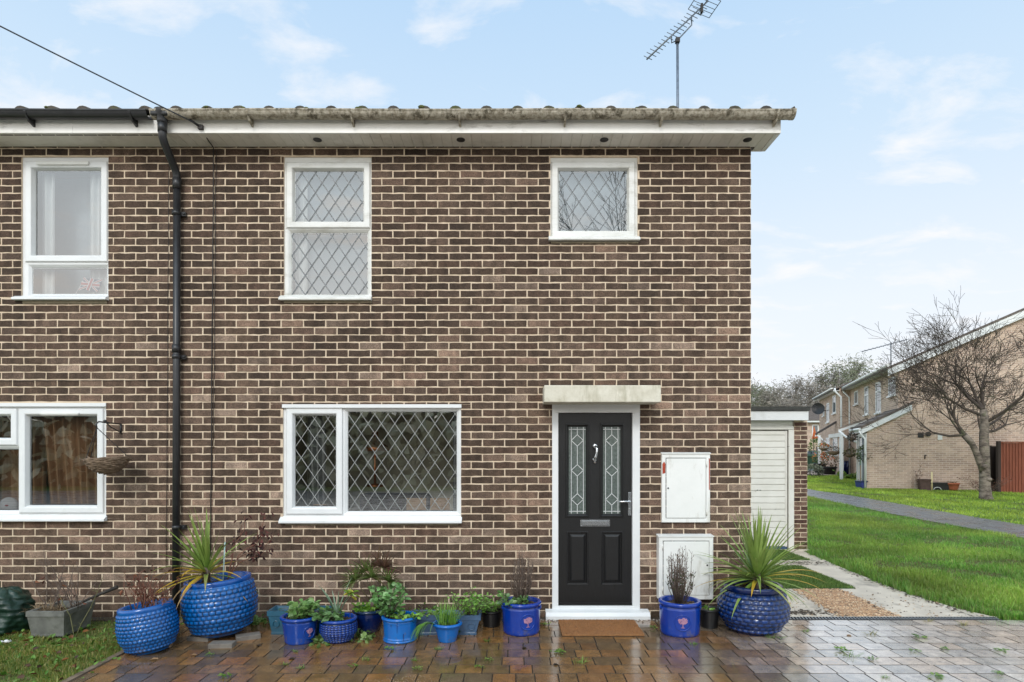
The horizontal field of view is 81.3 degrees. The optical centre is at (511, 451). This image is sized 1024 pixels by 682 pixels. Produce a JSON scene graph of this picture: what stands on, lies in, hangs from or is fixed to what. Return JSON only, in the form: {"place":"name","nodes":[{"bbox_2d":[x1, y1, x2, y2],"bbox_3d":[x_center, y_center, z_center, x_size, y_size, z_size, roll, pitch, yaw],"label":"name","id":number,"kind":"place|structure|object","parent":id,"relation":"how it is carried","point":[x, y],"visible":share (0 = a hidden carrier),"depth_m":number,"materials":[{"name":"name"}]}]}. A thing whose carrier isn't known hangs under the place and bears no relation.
{"place":"outdoors","nodes":[
{"label":"outdoors","id":0,"kind":"place"},
{"bbox_2d":[0,475,1023,681],"bbox_3d":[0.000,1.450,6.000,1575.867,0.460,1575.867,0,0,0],"label":"ground","id":1,"kind":"structure","parent":0,"point":[111,630],"depth_m":9.50,"materials":[{"name":"plant"}]},
{"bbox_2d":[0,616,181,681],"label":"grass","id":2,"kind":"structure","parent":1,"relation":"on","point":[26,653],"depth_m":4.89,"materials":[{"name":"plant"}]},
{"bbox_2d":[0,586,35,635],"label":"garden sack","id":3,"kind":"object","parent":2,"relation":"on","point":[15,601],"visible":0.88,"depth_m":5.46,"materials":[{"name":"plastic"}]},
{"bbox_2d":[26,600,94,635],"bbox_3d":[-4.171,1.549,5.525,0.343,0.230,0.400,0,0,0],"label":"grey planter","id":4,"kind":"object","parent":2,"relation":"on","point":[46,623],"visible":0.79,"depth_m":5.35,"materials":[{"name":"concrete"}]},
{"bbox_2d":[19,597,77,612],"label":"straw clump","id":5,"kind":"object","parent":4,"relation":"in","point":[50,607],"visible":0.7,"depth_m":5.46,"materials":[{"name":"brown plant"}]},
{"bbox_2d":[25,549,96,609],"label":"dead stalks","id":6,"kind":"object","parent":4,"relation":"in","point":[56,595],"visible":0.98,"depth_m":5.52,"materials":[{"name":"brown plant"}]},
{"bbox_2d":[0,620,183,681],"bbox_3d":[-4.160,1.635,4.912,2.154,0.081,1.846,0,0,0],"label":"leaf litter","id":7,"kind":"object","parent":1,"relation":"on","point":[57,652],"visible":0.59,"depth_m":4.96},
{"bbox_2d":[0,105,186,616],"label":"brick house","id":8,"kind":"structure","parent":1,"relation":"on","point":[118,331],"depth_m":6.00,"materials":[{"name":"brick"}]},
{"bbox_2d":[0,497,18,508],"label":"cushion","id":9,"kind":"object","parent":8,"relation":"in","point":[9,503],"visible":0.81,"depth_m":6.21,"materials":[{"name":"white fabric"}]},
{"bbox_2d":[0,417,46,508],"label":"brown curtain","id":10,"kind":"object","parent":8,"relation":"in","point":[9,473],"visible":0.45,"depth_m":6.33,"materials":[{"name":"fabric"}]},
{"bbox_2d":[42,173,54,293],"bbox_3d":[-4.786,-2.239,6.160,0.140,1.386,0.059,0,0,0],"label":"net curtain","id":11,"kind":"object","parent":8,"relation":"in","point":[48,223],"visible":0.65,"depth_m":6.16,"materials":[{"name":"fabric"}]},
{"bbox_2d":[0,403,106,520],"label":"window","id":12,"kind":"structure","parent":8,"relation":"in","point":[21,414],"depth_m":6.00,"materials":[{"name":"white plastic"}]},
{"bbox_2d":[11,157,108,300],"bbox_3d":[-4.525,-2.238,6.018,0.943,1.449,0.145,0,0,0],"label":"window","id":13,"kind":"structure","parent":8,"relation":"in","point":[32,166],"depth_m":6.01,"materials":[{"name":"white plastic"}]},
{"bbox_2d":[42,417,96,503],"bbox_3d":[-4.533,0.172,6.217,0.773,1.209,0.109,0,0,0],"label":"brown curtain","id":14,"kind":"object","parent":8,"relation":"in","point":[72,478],"visible":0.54,"depth_m":6.21,"materials":[{"name":"fabric"}]},
{"bbox_2d":[56,178,89,293],"bbox_3d":[-4.498,-2.244,6.420,0.836,1.376,0.018,0,0,0],"label":"roller blind","id":15,"kind":"object","parent":8,"relation":"attached to","point":[72,216],"visible":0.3,"depth_m":6.42,"materials":[{"name":"fabric"}]},
{"bbox_2d":[75,277,102,293],"bbox_3d":[-4.356,-1.669,6.115,0.322,0.230,0.027,0,0,0],"label":"hand flag","id":16,"kind":"object","parent":8,"relation":"in","point":[90,284],"visible":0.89,"depth_m":6.11,"materials":[{"name":"white fabric"}]},
{"bbox_2d":[90,173,106,293],"bbox_3d":[-4.240,-2.239,6.160,0.240,1.386,0.059,0,0,0],"label":"net curtain","id":17,"kind":"object","parent":8,"relation":"in","point":[95,213],"visible":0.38,"depth_m":6.15,"materials":[{"name":"fabric"}]},
{"bbox_2d":[95,420,121,433],"bbox_3d":[-3.951,-0.240,5.849,0.032,0.132,0.298,0,0,9],"label":"basket bracket","id":18,"kind":"object","parent":8,"relation":"attached to","point":[108,423],"visible":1,"depth_m":5.87,"materials":[{"name":"black metal"}]},
{"bbox_2d":[79,428,132,474],"bbox_3d":[-3.899,0.003,5.726,0.462,0.456,0.365,0,0,0],"label":"hanging basket","id":19,"kind":"object","parent":18,"relation":"hanging from","point":[106,465],"visible":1,"depth_m":5.62,"materials":[{"name":"brown wicker"}]},
{"bbox_2d":[166,179,168,565],"bbox_3d":[-3.455,-0.930,5.984,0.036,4.179,0.006,0,0,0],"label":"wall cable","id":20,"kind":"object","parent":8,"relation":"attached to","point":[167,363],"depth_m":5.98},
{"bbox_2d":[60,619,182,681],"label":"paving edge","id":21,"kind":"object","parent":1,"relation":"on","point":[86,670],"visible":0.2,"depth_m":4.56,"materials":[{"name":"concrete"}]},
{"bbox_2d":[149,104,796,619],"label":"brick house","id":22,"kind":"structure","parent":1,"relation":"on","point":[575,382],"depth_m":6.00,"materials":[{"name":"brick"}]},
{"bbox_2d":[189,119,203,129],"bbox_3d":[-3.017,-3.123,5.699,0.126,0.080,0.044,0,0,-23],"label":"wire anchor","id":23,"kind":"object","parent":22,"relation":"attached to","point":[200,126],"visible":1,"depth_m":5.70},
{"bbox_2d":[0,25,198,124],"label":"telephone wire","id":24,"kind":"object","parent":23,"relation":"attached to","point":[97,74],"visible":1,"depth_m":5.26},
{"bbox_2d":[206,137,213,555],"bbox_3d":[-2.990,-1.034,5.850,0.042,4.168,0.287,0,0,-9],"label":"wall cable","id":25,"kind":"object","parent":22,"relation":"attached to","point":[211,344],"depth_m":5.98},
{"bbox_2d":[213,150,216,446],"bbox_3d":[-2.982,-1.526,5.984,0.038,2.988,0.006,0,0,0],"label":"wall cable","id":26,"kind":"object","parent":22,"relation":"attached to","point":[214,302],"depth_m":5.98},
{"bbox_2d":[295,174,307,293],"bbox_3d":[-2.171,-2.241,6.150,0.130,1.382,0.035,0,0,0],"label":"net curtain","id":27,"kind":"object","parent":22,"relation":"in","point":[302,183],"visible":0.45,"depth_m":6.15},
{"bbox_2d":[308,417,324,504],"bbox_3d":[-2.054,0.181,6.260,0.193,1.242,0.088,0,0,0],"label":"grey curtain","id":28,"kind":"object","parent":22,"relation":"in","point":[314,428],"visible":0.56,"depth_m":6.26,"materials":[{"name":"fabric"}]},
{"bbox_2d":[278,157,371,300],"bbox_3d":[-1.869,-2.236,6.018,0.924,1.452,0.145,0,0,0],"label":"window","id":29,"kind":"structure","parent":22,"relation":"in","point":[293,166],"depth_m":6.02,"materials":[{"name":"white plastic"}]},
{"bbox_2d":[308,174,366,293],"bbox_3d":[-1.815,-2.241,6.200,0.762,1.382,0.006,0,0,0],"label":"roller blind","id":30,"kind":"object","parent":22,"relation":"in","point":[332,246],"visible":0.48,"depth_m":6.20,"materials":[{"name":"fabric"}]},
{"bbox_2d":[278,404,461,522],"bbox_3d":[-1.417,0.126,6.018,1.829,1.191,0.145,0,0,0],"label":"window","id":31,"kind":"structure","parent":22,"relation":"in","point":[341,512],"depth_m":6.02,"materials":[{"name":"white plastic"}]},
{"bbox_2d":[360,432,389,486],"bbox_3d":[-1.539,0.092,6.700,0.340,0.620,0.340,0,0,0],"label":"table lamp","id":32,"kind":"object","parent":22,"relation":"in","point":[374,443],"visible":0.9,"depth_m":6.63,"materials":[{"name":"orange metal"}]},
{"bbox_2d":[360,493,431,509],"bbox_3d":[-1.387,0.952,6.855,1.120,0.900,0.770,0,0,0],"label":"armchair","id":33,"kind":"object","parent":22,"relation":"in","point":[388,501],"visible":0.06,"depth_m":7.02,"materials":[{"name":"brown fabric"}]},
{"bbox_2d":[406,498,425,509],"bbox_3d":[-0.998,0.585,6.213,0.204,0.192,0.024,0,-8,0],"label":"photo frame","id":34,"kind":"object","parent":22,"relation":"in","point":[414,502],"visible":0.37,"depth_m":6.22,"materials":[{"name":"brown wood"}]},
{"bbox_2d":[430,498,449,509],"bbox_3d":[-0.752,0.585,6.213,0.204,0.192,0.024,0,-8,0],"label":"photo frame","id":35,"kind":"object","parent":22,"relation":"in","point":[441,503],"visible":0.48,"depth_m":6.22,"materials":[{"name":"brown wood"}]},
{"bbox_2d":[453,413,455,509],"bbox_3d":[-0.554,0.181,6.240,0.129,1.242,0.059,0,0,0],"label":"grey curtain","id":36,"kind":"object","parent":22,"relation":"in","point":[454,462],"visible":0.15,"depth_m":6.26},
{"bbox_2d":[560,173,624,230],"bbox_3d":[0.826,-2.539,6.160,0.839,0.780,0.006,0,0,0],"label":"window pane","id":37,"kind":"structure","parent":22,"relation":"in","point":[585,202],"depth_m":6.16,"materials":[{"name":"glass"}]},
{"bbox_2d":[548,158,639,240],"bbox_3d":[0.824,-2.534,6.018,0.914,0.850,0.145,0,0,0],"label":"window","id":38,"kind":"structure","parent":22,"relation":"in","point":[628,166],"depth_m":6.01,"materials":[{"name":"white plastic"}]},
{"bbox_2d":[558,413,631,604],"bbox_3d":[0.839,0.585,6.021,0.738,1.938,0.109,0,0,0],"label":"front door","id":39,"kind":"structure","parent":22,"relation":"in","point":[594,449],"depth_m":6.03,"materials":[{"name":"black plastic"}]},
{"bbox_2d":[644,0,720,107],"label":"tv aerial","id":40,"kind":"object","parent":22,"relation":"attached to","point":[677,39],"visible":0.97,"depth_m":9.99,"materials":[{"name":"metal"}]},
{"bbox_2d":[656,534,713,599],"bbox_3d":[1.722,1.150,5.944,0.550,0.638,0.112,0,0,0],"label":"meter box","id":41,"kind":"object","parent":22,"relation":"attached to","point":[670,545],"visible":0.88,"depth_m":5.89,"materials":[{"name":"white paint"}]},
{"bbox_2d":[663,541,708,594],"bbox_3d":[1.722,1.159,5.897,0.448,0.531,0.013,0,0,0],"label":"box door","id":42,"kind":"structure","parent":41,"relation":"in","point":[700,564],"depth_m":5.89,"materials":[{"name":"white paint"}]},
{"bbox_2d":[660,452,710,521],"bbox_3d":[1.741,0.363,5.979,0.496,0.704,0.042,0,0,0],"label":"meter box","id":43,"kind":"object","parent":22,"relation":"attached to","point":[685,486],"visible":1,"depth_m":5.96,"materials":[{"name":"white paint"}]},
{"bbox_2d":[666,458,705,517],"bbox_3d":[1.741,0.372,5.967,0.394,0.596,0.014,0,0,0],"label":"box door","id":44,"kind":"structure","parent":43,"relation":"in","point":[685,477],"depth_m":5.96,"materials":[{"name":"white paint"}]},
{"bbox_2d":[751,382,781,405],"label":"tree","id":45,"kind":"object","parent":1,"relation":"on","point":[757,394],"visible":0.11,"depth_m":69.73,"materials":[{"name":"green plant"}]},
{"bbox_2d":[751,386,794,405],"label":"tree","id":46,"kind":"object","parent":1,"relation":"on","point":[769,397],"visible":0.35,"depth_m":65.55,"materials":[{"name":"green plant"}]},
{"bbox_2d":[765,393,813,406],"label":"tree","id":47,"kind":"object","parent":1,"relation":"on","point":[782,402],"visible":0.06,"depth_m":59.41,"materials":[{"name":"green plant"}]},
{"bbox_2d":[778,375,816,405],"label":"tree","id":48,"kind":"object","parent":1,"relation":"on","point":[797,386],"visible":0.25,"depth_m":75.59,"materials":[{"name":"green plant"}]},
{"bbox_2d":[790,378,825,405],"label":"tree","id":49,"kind":"object","parent":1,"relation":"on","point":[810,390],"visible":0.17,"depth_m":67.57,"materials":[{"name":"green plant"}]},
{"bbox_2d":[807,407,819,449],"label":"house","id":50,"kind":"structure","parent":1,"relation":"on","point":[813,421],"depth_m":50.00,"materials":[{"name":"brick"}]},
{"bbox_2d":[802,365,850,401],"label":"tree","id":51,"kind":"object","parent":1,"relation":"on","point":[820,380],"visible":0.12,"depth_m":71.59,"materials":[{"name":"green plant"}]},
{"bbox_2d":[812,379,856,472],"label":"terraced house","id":52,"kind":"structure","parent":1,"relation":"on","point":[834,402],"depth_m":32.38,"materials":[{"name":"brick"}]},
{"bbox_2d":[808,356,866,390],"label":"tree","id":53,"kind":"object","parent":1,"relation":"on","point":[838,378],"visible":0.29,"depth_m":69.70,"materials":[{"name":"green plant"}]},
{"bbox_2d":[792,588,900,616],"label":"gravel","id":54,"kind":"structure","parent":1,"relation":"on","point":[837,595],"depth_m":6.50,"materials":[{"name":"gravel"}]},
{"bbox_2d":[832,352,881,384],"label":"tree","id":55,"kind":"object","parent":1,"relation":"on","point":[855,365],"visible":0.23,"depth_m":73.43,"materials":[{"name":"green plant"}]},
{"bbox_2d":[789,617,1001,620],"bbox_3d":[3.775,1.685,5.928,2.110,0.051,0.100,0,0,0],"label":"drain channel","id":56,"kind":"object","parent":1,"relation":"on","point":[892,618],"visible":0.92,"depth_m":5.91,"materials":[{"name":"black plastic"}]},
{"bbox_2d":[805,545,1022,619],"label":"grass fringe","id":57,"kind":"object","parent":1,"relation":"on","point":[822,554],"depth_m":7.33,"materials":[{"name":"plant"}]},
{"bbox_2d":[807,474,1023,524],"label":"lawn","id":58,"kind":"structure","parent":1,"relation":"on","point":[873,493],"depth_m":18.95,"materials":[{"name":"green plant"}]},
{"bbox_2d":[807,489,1023,537],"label":"footpath","id":59,"kind":"structure","parent":1,"relation":"on","point":[972,522],"depth_m":15.14,"materials":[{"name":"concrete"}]},
{"bbox_2d":[841,308,1023,490],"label":"terraced house","id":60,"kind":"structure","parent":1,"relation":"on","point":[945,459],"depth_m":22.45,"materials":[{"name":"brick"}]},
{"bbox_2d":[838,418,867,478],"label":"porch roof","id":61,"kind":"structure","parent":60,"relation":"attached to","point":[842,434],"depth_m":27.76,"materials":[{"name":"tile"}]},
{"bbox_2d":[874,381,880,414],"bbox_3d":[15.786,-2.289,25.740,0.110,1.385,0.964,0,0,19],"label":"window","id":62,"kind":"structure","parent":60,"relation":"in","point":[877,403],"depth_m":25.71,"materials":[{"name":"white plastic"}]},
{"bbox_2d":[849,402,912,489],"bbox_3d":[14.729,-0.064,23.898,1.850,3.688,1.910,0,0,19],"label":"porch extension","id":63,"kind":"object","parent":60,"relation":"attached to","point":[890,470],"visible":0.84,"depth_m":23.09,"materials":[{"name":"brick"}]},
{"bbox_2d":[841,285,1023,499],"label":"bare tree","id":64,"kind":"object","parent":1,"relation":"on","point":[981,454],"visible":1,"depth_m":19.16,"materials":[{"name":"plant"}]},
{"bbox_2d":[990,446,995,490],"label":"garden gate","id":65,"kind":"structure","parent":1,"relation":"on","point":[993,462],"depth_m":21.61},
{"bbox_2d":[996,441,1023,492],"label":"timber fence","id":66,"kind":"object","parent":1,"relation":"on","point":[1010,459],"visible":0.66,"depth_m":21.21,"materials":[{"name":"wood"}]},
{"bbox_2d":[0,0,1023,404],"label":"sky","id":67,"kind":"structure","parent":0,"point":[895,182],"materials":[{"name":"blue"}]},
{"bbox_2d":[71,620,1023,681],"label":"block paving","id":68,"kind":"structure","parent":0,"point":[722,652],"depth_m":4.81,"materials":[{"name":"brick"}]},
{"bbox_2d":[115,598,179,655],"bbox_3d":[-3.046,1.473,4.993,0.462,0.384,0.462,-7,0,0],"label":"woven pot","id":69,"kind":"object","parent":68,"relation":"on","point":[140,630],"visible":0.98,"depth_m":4.83,"materials":[{"name":"blue ceramic"}]},
{"bbox_2d":[119,564,182,609],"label":"dead stalks","id":70,"kind":"object","parent":69,"relation":"in","point":[145,597],"visible":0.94,"depth_m":5.01,"materials":[{"name":"brown plant"}]},
{"bbox_2d":[187,634,213,641],"bbox_3d":[-2.746,1.651,5.261,0.200,0.050,0.100,0,0,6],"label":"grey brick","id":71,"kind":"object","parent":68,"relation":"on","point":[192,637],"visible":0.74,"depth_m":5.21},
{"bbox_2d":[180,571,257,637],"bbox_3d":[-2.634,1.384,5.386,0.633,0.492,0.634,-5,0,0],"label":"woven pot","id":72,"kind":"object","parent":71,"relation":"on","point":[216,608],"visible":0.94,"depth_m":5.15,"materials":[{"name":"blue ceramic"}]},
{"bbox_2d":[145,508,259,608],"bbox_3d":[-2.730,0.902,5.288,0.896,0.868,0.992,0,0,0],"label":"cordyline","id":73,"kind":"object","parent":72,"relation":"in","point":[204,563],"visible":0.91,"depth_m":5.26,"materials":[{"name":"green plant"}]},
{"bbox_2d":[218,511,278,579],"bbox_3d":[-2.491,0.880,5.610,0.507,0.593,0.355,0,0,0],"label":"climbing plant","id":74,"kind":"object","parent":72,"relation":"in","point":[260,546],"visible":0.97,"depth_m":5.65,"materials":[{"name":"brown plant"}]},
{"bbox_2d":[208,640,236,648],"bbox_3d":[-2.466,1.651,5.077,0.200,0.050,0.100,0,0,-3],"label":"grey brick","id":75,"kind":"object","parent":68,"relation":"on","point":[217,644],"visible":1,"depth_m":5.04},
{"bbox_2d":[235,631,260,641],"bbox_3d":[-2.343,1.651,5.295,0.200,0.050,0.100,0,0,-29],"label":"grey brick","id":76,"kind":"object","parent":68,"relation":"on","point":[247,636],"visible":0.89,"depth_m":5.27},
{"bbox_2d":[280,611,318,644],"bbox_3d":[-1.857,1.550,5.227,0.336,0.229,0.336,0,0,0],"label":"emblem pot","id":77,"kind":"object","parent":68,"relation":"on","point":[299,631],"visible":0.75,"depth_m":5.11,"materials":[{"name":"ceramic"}]},
{"bbox_2d":[278,597,325,618],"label":"leafy herb","id":78,"kind":"object","parent":77,"relation":"in","point":[302,609],"visible":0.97,"depth_m":5.17,"materials":[{"name":"green plant"}]},
{"bbox_2d":[267,605,336,634],"bbox_3d":[-1.932,1.556,5.498,0.574,0.216,0.200,0,0,0],"label":"trough","id":79,"kind":"object","parent":68,"relation":"on","point":[274,613],"visible":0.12,"depth_m":5.41,"materials":[{"name":"teal ceramic"}]},
{"bbox_2d":[319,612,357,643],"bbox_3d":[-1.526,1.561,5.247,0.325,0.207,0.326,0,0,-9],"label":"studded pot","id":80,"kind":"object","parent":68,"relation":"on","point":[339,631],"visible":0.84,"depth_m":5.12,"materials":[{"name":"ceramic"}]},
{"bbox_2d":[308,606,344,622],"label":"leafy weed","id":81,"kind":"object","parent":80,"relation":"in","point":[326,615],"visible":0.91,"depth_m":5.15,"materials":[{"name":"green plant"}]},
{"bbox_2d":[319,579,350,612],"bbox_3d":[-1.564,1.304,5.279,0.349,0.364,0.179,0,0,0],"label":"leek plant","id":82,"kind":"object","parent":80,"relation":"in","point":[334,605],"visible":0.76,"depth_m":5.28,"materials":[{"name":"green plant"}]},
{"bbox_2d":[352,604,382,632],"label":"tapered pot","id":83,"kind":"object","parent":68,"relation":"on","point":[371,621],"visible":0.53,"depth_m":5.42,"materials":[{"name":"blue ceramic"}]},
{"bbox_2d":[352,601,378,611],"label":"leafy weed","id":84,"kind":"object","parent":83,"relation":"in","point":[366,607],"visible":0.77,"depth_m":5.51,"materials":[{"name":"green plant"}]},
{"bbox_2d":[336,546,406,609],"bbox_3d":[-1.290,1.201,5.472,0.708,0.667,0.331,0,0,0],"label":"potted plant","id":85,"kind":"object","parent":83,"relation":"in","point":[384,564],"visible":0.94,"depth_m":5.48,"materials":[{"name":"green plant"}]},
{"bbox_2d":[381,610,416,644],"bbox_3d":[-0.990,1.554,5.272,0.328,0.220,0.328,0,0,24],"label":"cylinder pot","id":86,"kind":"object","parent":68,"relation":"on","point":[397,631],"visible":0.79,"depth_m":5.15,"materials":[{"name":"ceramic"}]},
{"bbox_2d":[368,582,410,618],"bbox_3d":[-1.106,1.336,5.280,0.352,0.322,0.345,0,0,-34],"label":"leafy herb","id":87,"kind":"object","parent":86,"relation":"in","point":[384,603],"visible":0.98,"depth_m":5.24,"materials":[{"name":"green plant"}]},
{"bbox_2d":[412,610,481,634],"bbox_3d":[-0.609,1.574,5.479,0.652,0.180,0.200,0,0,0],"label":"trough","id":88,"kind":"object","parent":68,"relation":"on","point":[470,623],"visible":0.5,"depth_m":5.39,"materials":[{"name":"blue"}]},
{"bbox_2d":[446,587,493,614],"bbox_3d":[-0.403,1.420,5.488,0.370,0.264,0.409,0,0,-39],"label":"leafy herb","id":89,"kind":"object","parent":88,"relation":"in","point":[471,610],"visible":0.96,"depth_m":5.46,"materials":[{"name":"green plant"}]},
{"bbox_2d":[433,619,461,642],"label":"tapered pot","id":90,"kind":"object","parent":68,"relation":"on","point":[448,633],"visible":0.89,"depth_m":5.17,"materials":[{"name":"ceramic"}]},
{"bbox_2d":[409,597,471,641],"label":"chives","id":91,"kind":"object","parent":90,"relation":"in","point":[449,619],"visible":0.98,"depth_m":5.21,"materials":[{"name":"green plant"}]},
{"bbox_2d":[482,606,502,627],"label":"black pot","id":92,"kind":"object","parent":68,"relation":"on","point":[491,619],"visible":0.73,"depth_m":5.61,"materials":[{"name":"plastic"}]},
{"bbox_2d":[464,590,509,612],"bbox_3d":[-0.218,1.454,5.695,0.502,0.204,0.484,0,0,0],"label":"leafy herb","id":93,"kind":"object","parent":92,"relation":"in","point":[492,609],"visible":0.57,"depth_m":5.63,"materials":[{"name":"green plant"}]},
{"bbox_2d":[501,596,540,636],"bbox_3d":[0.086,1.520,5.507,0.370,0.288,0.370,0,0,0],"label":"emblem pot","id":94,"kind":"object","parent":68,"relation":"on","point":[521,620],"visible":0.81,"depth_m":5.36,"materials":[{"name":"blue ceramic"}]},
{"bbox_2d":[496,590,528,606],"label":"leafy weed","id":95,"kind":"object","parent":94,"relation":"in","point":[513,600],"visible":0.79,"depth_m":5.43,"materials":[{"name":"green plant"}]},
{"bbox_2d":[509,546,533,603],"bbox_3d":[0.097,1.148,5.513,0.230,0.548,0.228,0,0,37],"label":"dead shrub","id":96,"kind":"object","parent":94,"relation":"in","point":[517,592],"visible":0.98,"depth_m":5.47,"materials":[{"name":"brown plant"}]},
{"bbox_2d":[558,619,644,635],"bbox_3d":[0.819,1.649,5.585,0.746,0.026,0.478,0,0,0],"label":"doormat","id":97,"kind":"object","parent":68,"relation":"on","point":[598,627],"visible":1,"depth_m":5.54,"materials":[{"name":"fabric"}]},
{"bbox_2d":[658,595,701,637],"bbox_3d":[1.540,1.513,5.478,0.385,0.301,0.385,0,0,0],"label":"emblem pot","id":98,"kind":"object","parent":68,"relation":"on","point":[681,620],"visible":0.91,"depth_m":5.33,"materials":[{"name":"blue ceramic"}]},
{"bbox_2d":[665,546,695,603],"bbox_3d":[1.552,1.137,5.477,0.242,0.547,0.277,0,0,0],"label":"dead shrub","id":99,"kind":"object","parent":98,"relation":"in","point":[677,582],"visible":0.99,"depth_m":5.44,"materials":[{"name":"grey plant"}]},
{"bbox_2d":[700,605,718,628],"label":"black pot","id":100,"kind":"object","parent":68,"relation":"on","point":[709,619],"visible":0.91,"depth_m":5.58,"materials":[{"name":"plastic"}]},
{"bbox_2d":[717,580,790,635],"bbox_3d":[2.243,1.448,5.551,0.639,0.432,0.638,0,0,-23],"label":"woven pot","id":101,"kind":"object","parent":68,"relation":"on","point":[765,611],"visible":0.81,"depth_m":5.31,"materials":[{"name":"ceramic"}]},
{"bbox_2d":[695,506,824,618],"bbox_3d":[2.296,0.996,5.528,1.104,0.982,0.956,0,0,-10],"label":"cordyline","id":102,"kind":"object","parent":101,"relation":"in","point":[759,555],"visible":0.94,"depth_m":5.49,"materials":[{"name":"green plant"}]},
{"bbox_2d":[751,406,809,550],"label":"garage","id":103,"kind":"structure","parent":0,"point":[778,463],"depth_m":10.12,"materials":[{"name":"brown brick"}]},
{"bbox_2d":[751,431,786,546],"bbox_3d":[3.540,0.637,10.133,2.252,1.967,0.035,0,0,0],"label":"garage door","id":104,"kind":"structure","parent":103,"relation":"in","point":[768,448],"depth_m":10.12,"materials":[{"name":"paint"}]},
{"bbox_2d":[768,550,996,617],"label":"concrete path","id":105,"kind":"structure","parent":0,"point":[865,588],"depth_m":6.79,"materials":[{"name":"concrete"}]},
{"bbox_2d":[768,549,810,559],"bbox_3d":[3.585,1.647,9.547,1.970,0.039,0.948,0,0,0],"label":"turf mat","id":106,"kind":"object","parent":105,"relation":"on","point":[792,555],"visible":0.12,"depth_m":9.32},
{"bbox_2d":[762,564,855,588],"bbox_3d":[3.390,1.647,7.921,1.579,0.039,1.441,0,0,0],"label":"turf mat","id":107,"kind":"object","parent":105,"relation":"on","point":[830,582],"visible":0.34,"depth_m":7.62,"materials":[{"name":"plant"}]},
{"bbox_2d":[777,560,983,615],"bbox_3d":[3.579,1.663,8.081,2.851,0.002,4.202,0,0,0],"label":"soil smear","id":108,"kind":"object","parent":105,"relation":"on","point":[800,612],"visible":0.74,"depth_m":6.26},
{"bbox_2d":[790,616,996,616],"bbox_3d":[3.750,1.686,5.990,2.300,0.048,0.018,0,0,0],"label":"concrete edge","id":109,"kind":"object","parent":105,"relation":"on","point":[893,616],"visible":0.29,"depth_m":5.99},
{"bbox_2d":[807,495,1023,619],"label":"lawn","id":110,"kind":"structure","parent":0,"point":[1008,595],"depth_m":9.63,"materials":[{"name":"green plant"}]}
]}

